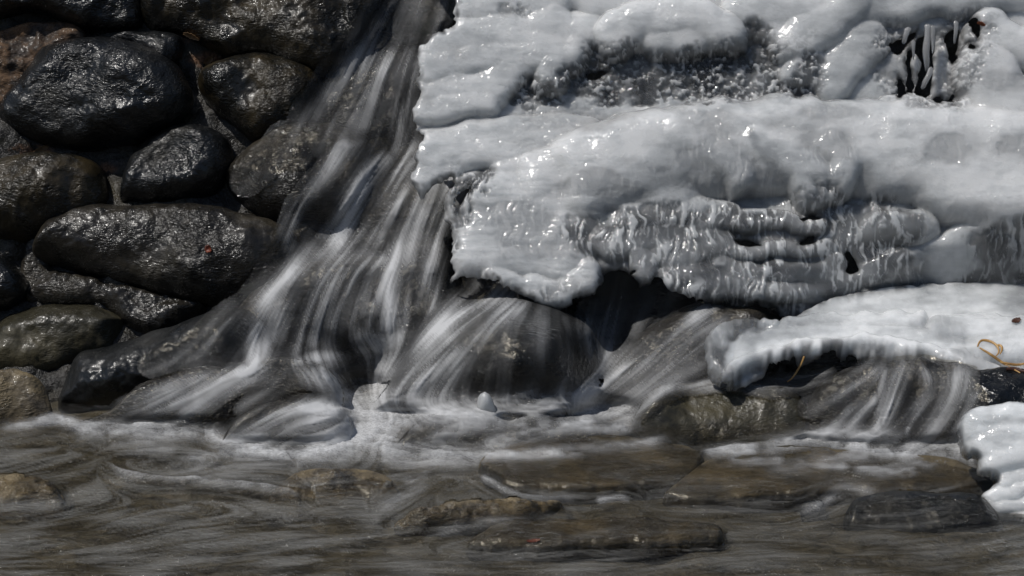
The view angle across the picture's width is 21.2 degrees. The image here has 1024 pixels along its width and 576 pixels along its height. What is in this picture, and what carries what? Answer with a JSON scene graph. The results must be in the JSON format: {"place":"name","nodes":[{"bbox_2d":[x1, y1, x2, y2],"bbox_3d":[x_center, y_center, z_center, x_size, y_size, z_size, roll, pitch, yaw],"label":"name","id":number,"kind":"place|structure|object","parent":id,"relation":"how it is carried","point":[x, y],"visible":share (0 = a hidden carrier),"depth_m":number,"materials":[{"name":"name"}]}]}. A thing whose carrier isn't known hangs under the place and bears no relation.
{"place":"outdoors","nodes":[
{"label":"outdoors","id":0,"kind":"place"},
{"bbox_2d":[0,13,979,402],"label":"bank","id":1,"kind":"structure","parent":0,"point":[112,163],"depth_m":8.48,"materials":[{"name":"black stone"}]},
{"bbox_2d":[0,256,27,311],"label":"boulder","id":2,"kind":"object","parent":1,"relation":"on","point":[13,286],"visible":1,"depth_m":8.31,"materials":[{"name":"black stone"}]},
{"bbox_2d":[21,239,53,301],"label":"rock","id":3,"kind":"object","parent":1,"relation":"on","point":[34,268],"visible":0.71,"depth_m":8.40,"materials":[{"name":"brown stone"}]},
{"bbox_2d":[0,22,85,102],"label":"rock","id":4,"kind":"object","parent":1,"relation":"on","point":[22,45],"visible":0.83,"depth_m":8.55,"materials":[{"name":"stone"}]},
{"bbox_2d":[0,151,108,242],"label":"boulder","id":5,"kind":"object","parent":1,"relation":"on","point":[38,189],"visible":0.87,"depth_m":8.35,"materials":[{"name":"black stone"}]},
{"bbox_2d":[0,0,143,32],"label":"boulder","id":6,"kind":"object","parent":1,"relation":"on","point":[99,16],"visible":0.96,"depth_m":8.53,"materials":[{"name":"black stone"}]},
{"bbox_2d":[0,36,193,151],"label":"boulder","id":7,"kind":"object","parent":1,"relation":"on","point":[90,94],"visible":0.99,"depth_m":8.42,"materials":[{"name":"stone"}]},
{"bbox_2d":[111,31,183,63],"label":"boulder","id":8,"kind":"object","parent":7,"relation":"on","point":[169,45],"visible":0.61,"depth_m":8.51,"materials":[{"name":"stone"}]},
{"bbox_2d":[28,270,206,333],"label":"rock","id":9,"kind":"object","parent":1,"relation":"on","point":[142,310],"visible":0.91,"depth_m":8.33,"materials":[{"name":"brown stone"}]},
{"bbox_2d":[32,203,300,306],"bbox_3d":[-1.063,-0.110,8.400,0.820,0.316,0.303,4,16,12],"label":"boulder","id":10,"kind":"object","parent":1,"relation":"on","point":[157,247],"visible":0.94,"depth_m":8.29,"materials":[{"name":"brown stone"}]},
{"bbox_2d":[204,245,210,252],"bbox_3d":[-0.916,-0.119,8.224,0.023,0.023,0.014,0,16,0],"label":"dead leaf","id":11,"kind":"object","parent":10,"relation":"on","point":[207,248],"visible":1,"depth_m":8.23,"materials":[{"name":"brown plant"}]},
{"bbox_2d":[119,123,233,202],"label":"boulder","id":12,"kind":"object","parent":1,"relation":"on","point":[175,162],"visible":0.93,"depth_m":8.38,"materials":[{"name":"stone"}]},
{"bbox_2d":[203,56,213,64],"bbox_3d":[-0.956,-0.716,8.593,0.037,0.026,0.009,-13,21,-39],"label":"dead leaf","id":13,"kind":"object","parent":1,"relation":"on","point":[208,60],"visible":1,"depth_m":8.60,"materials":[{"name":"brown plant"}]},
{"bbox_2d":[140,0,385,76],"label":"boulder","id":14,"kind":"object","parent":1,"relation":"on","point":[322,38],"visible":0.94,"depth_m":8.49,"materials":[{"name":"black stone"}]},
{"bbox_2d":[183,32,198,40],"bbox_3d":[-1.003,-0.786,8.537,0.051,0.028,0.014,2,16,6],"label":"dead leaf","id":15,"kind":"object","parent":14,"relation":"on","point":[190,36],"visible":1,"depth_m":8.54,"materials":[{"name":"brown plant"}]},
{"bbox_2d":[226,122,376,225],"bbox_3d":[-0.658,-0.350,8.453,0.492,0.326,0.326,0,16,0],"label":"boulder","id":16,"kind":"object","parent":1,"relation":"on","point":[280,174],"visible":0.91,"depth_m":8.35,"materials":[{"name":"grey stone"}]},
{"bbox_2d":[198,52,322,141],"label":"boulder","id":17,"kind":"object","parent":16,"relation":"on","point":[253,96],"visible":0.94,"depth_m":8.43,"materials":[{"name":"grey stone"}]},
{"bbox_2d":[240,254,390,360],"bbox_3d":[-0.593,0.062,8.300,0.500,0.318,0.301,0,16,0],"label":"rock","id":18,"kind":"object","parent":1,"relation":"on","point":[308,318],"visible":0.71,"depth_m":8.20,"materials":[{"name":"grey stone"}]},
{"bbox_2d":[314,45,420,146],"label":"rock","id":19,"kind":"object","parent":1,"relation":"on","point":[385,112],"visible":0.59,"depth_m":8.50,"materials":[{"name":"black stone"}]},
{"bbox_2d":[289,172,461,260],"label":"rock","id":20,"kind":"object","parent":1,"relation":"on","point":[378,227],"visible":0.65,"depth_m":8.37,"materials":[{"name":"grey stone"}]},
{"bbox_2d":[348,254,466,360],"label":"rock","id":21,"kind":"object","parent":1,"relation":"on","point":[416,293],"visible":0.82,"depth_m":8.20,"materials":[{"name":"black stone"}]},
{"bbox_2d":[375,0,455,45],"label":"rock","id":22,"kind":"object","parent":1,"relation":"on","point":[411,22],"visible":0.51,"depth_m":8.58,"materials":[{"name":"black stone"}]},
{"bbox_2d":[564,270,758,345],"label":"rock","id":23,"kind":"object","parent":1,"relation":"on","point":[617,299],"visible":0.31,"depth_m":8.31,"materials":[{"name":"black stone"}]},
{"bbox_2d":[410,0,1023,391],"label":"ice curtain","id":24,"kind":"object","parent":1,"relation":"on","point":[680,146],"visible":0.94,"depth_m":8.18,"materials":[{"name":"white ice"}]},
{"bbox_2d":[787,356,804,381],"bbox_3d":[0.826,0.222,7.898,0.064,0.099,0.008,-8,18,-26],"label":"grass blade","id":25,"kind":"object","parent":24,"relation":"hanging from","point":[798,368],"depth_m":7.90,"materials":[{"name":"plant"}]},
{"bbox_2d":[977,339,1023,372],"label":"dead grass","id":26,"kind":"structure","parent":24,"relation":"on","point":[1016,369],"depth_m":7.92,"materials":[{"name":"plant"}]},
{"bbox_2d":[1012,317,1020,322],"bbox_3d":[1.485,0.095,8.041,0.030,0.012,0.022,0,16,0],"label":"dead leaf","id":27,"kind":"object","parent":24,"relation":"on","point":[1016,320],"visible":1,"depth_m":8.04,"materials":[{"name":"brown plant"}]},
{"bbox_2d":[0,9,998,544],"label":"waterfall","id":28,"kind":"structure","parent":0,"point":[584,399],"depth_m":7.95,"materials":[{"name":"liquid"}]},
{"bbox_2d":[0,389,1023,575],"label":"stream bed","id":29,"kind":"object","parent":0,"point":[186,483],"visible":0.26,"depth_m":7.18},
{"bbox_2d":[0,368,52,425],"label":"boulder","id":30,"kind":"object","parent":29,"relation":"on","point":[25,395],"visible":0.98,"depth_m":8.00,"materials":[{"name":"beige stone"}]},
{"bbox_2d":[0,473,68,517],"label":"rock","id":31,"kind":"object","parent":29,"relation":"on","point":[25,491],"visible":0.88,"depth_m":7.30,"materials":[{"name":"beige stone"}]},
{"bbox_2d":[0,304,123,371],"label":"boulder","id":32,"kind":"object","parent":29,"relation":"on","point":[49,337],"visible":0.69,"depth_m":8.26,"materials":[{"name":"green stone"}]},
{"bbox_2d":[58,308,267,413],"bbox_3d":[-1.048,0.244,8.159,0.632,0.366,0.313,0,16,0],"label":"boulder","id":33,"kind":"object","parent":29,"relation":"on","point":[102,377],"visible":0.68,"depth_m":8.06,"materials":[{"name":"black stone"}]},
{"bbox_2d":[70,355,343,433],"bbox_3d":[-0.894,0.326,8.012,0.802,0.255,0.232,0,16,0],"label":"boulder","id":34,"kind":"object","parent":29,"relation":"on","point":[141,402],"visible":0.66,"depth_m":7.93,"materials":[{"name":"grey stone"}]},
{"bbox_2d":[219,399,351,459],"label":"rock","id":35,"kind":"object","parent":29,"relation":"on","point":[276,431],"visible":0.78,"depth_m":7.75,"materials":[{"name":"grey stone"}]},
{"bbox_2d":[267,468,397,503],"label":"rock","id":36,"kind":"object","parent":29,"relation":"on","point":[338,485],"visible":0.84,"depth_m":7.42,"materials":[{"name":"beige stone"}]},
{"bbox_2d":[338,358,381,377],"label":"rock","id":37,"kind":"object","parent":29,"relation":"on","point":[358,365],"visible":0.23,"depth_m":8.31,"materials":[{"name":"brown stone"}]},
{"bbox_2d":[393,417,508,458],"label":"rock","id":38,"kind":"object","parent":29,"relation":"on","point":[457,436],"visible":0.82,"depth_m":7.74,"materials":[{"name":"grey stone"}]},
{"bbox_2d":[394,497,561,535],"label":"stone slab","id":39,"kind":"structure","parent":29,"relation":"on","point":[467,513],"depth_m":7.14,"materials":[{"name":"stone"}]},
{"bbox_2d":[364,298,599,423],"bbox_3d":[-0.091,0.246,8.068,0.704,0.396,0.441,0,16,0],"label":"boulder","id":40,"kind":"object","parent":29,"relation":"on","point":[499,363],"visible":0.77,"depth_m":7.93,"materials":[{"name":"black stone"}]},
{"bbox_2d":[477,392,495,418],"bbox_3d":[-0.075,0.353,7.857,0.062,0.116,0.044,0,16,0],"label":"frozen lump","id":41,"kind":"object","parent":29,"relation":"on","point":[485,402],"visible":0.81,"depth_m":7.83,"materials":[{"name":"white ice"}]},
{"bbox_2d":[487,418,639,452],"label":"rock","id":42,"kind":"object","parent":29,"relation":"on","point":[533,422],"visible":0.41,"depth_m":7.75,"materials":[{"name":"grey stone"}]},
{"bbox_2d":[478,435,703,503],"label":"stone slab","id":43,"kind":"structure","parent":29,"relation":"on","point":[602,485],"depth_m":7.47,"materials":[{"name":"stone"}]},
{"bbox_2d":[465,516,723,561],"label":"stone slab","id":44,"kind":"structure","parent":29,"relation":"on","point":[683,541],"depth_m":6.98,"materials":[{"name":"stone"}]},
{"bbox_2d":[527,538,539,541],"bbox_3d":[0.054,0.643,6.958,0.035,0.007,0.016,0,16,0],"label":"dead leaf","id":45,"kind":"object","parent":44,"relation":"on","point":[533,540],"visible":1,"depth_m":6.96,"materials":[{"name":"brown plant"}]},
{"bbox_2d":[594,301,779,415],"bbox_3d":[0.508,0.235,8.188,0.632,0.403,0.330,0,16,0],"label":"boulder","id":46,"kind":"object","parent":29,"relation":"on","point":[679,344],"visible":0.38,"depth_m":8.07,"materials":[{"name":"grey stone"}]},
{"bbox_2d":[631,382,805,451],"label":"boulder","id":47,"kind":"object","parent":29,"relation":"on","point":[712,410],"visible":0.77,"depth_m":7.79,"materials":[{"name":"brown stone"}]},
{"bbox_2d":[800,500,826,521],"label":"rock","id":48,"kind":"object","parent":29,"relation":"on","point":[809,505],"visible":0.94,"depth_m":7.26,"materials":[{"name":"black stone"}]},
{"bbox_2d":[775,350,875,406],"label":"rock","id":49,"kind":"object","parent":29,"relation":"on","point":[830,360],"visible":0.08,"depth_m":8.06,"materials":[{"name":"black stone"}]},
{"bbox_2d":[662,445,993,512],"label":"stone slab","id":50,"kind":"structure","parent":29,"relation":"on","point":[812,489],"depth_m":7.39,"materials":[{"name":"stone"}]},
{"bbox_2d":[804,357,976,452],"bbox_3d":[1.119,0.336,7.828,0.576,0.266,0.218,0,16,0],"label":"boulder","id":51,"kind":"object","parent":29,"relation":"on","point":[922,407],"visible":0.66,"depth_m":7.76,"materials":[{"name":"grey stone"}]},
{"bbox_2d":[843,490,1002,532],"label":"boulder","id":52,"kind":"object","parent":29,"relation":"on","point":[948,516],"visible":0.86,"depth_m":7.16,"materials":[{"name":"black stone"}]},
{"bbox_2d":[954,367,1023,463],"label":"rock","id":53,"kind":"object","parent":29,"relation":"on","point":[997,385],"visible":0.32,"depth_m":7.69,"materials":[{"name":"black stone"}]},
{"bbox_2d":[956,401,1023,523],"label":"ice mound","id":54,"kind":"object","parent":29,"relation":"on","point":[990,438],"visible":0.92,"depth_m":7.26,"materials":[{"name":"white ice"}]},
{"bbox_2d":[0,380,1023,575],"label":"stream water","id":55,"kind":"structure","parent":0,"point":[376,423],"depth_m":7.27,"materials":[{"name":"liquid"}]}
]}

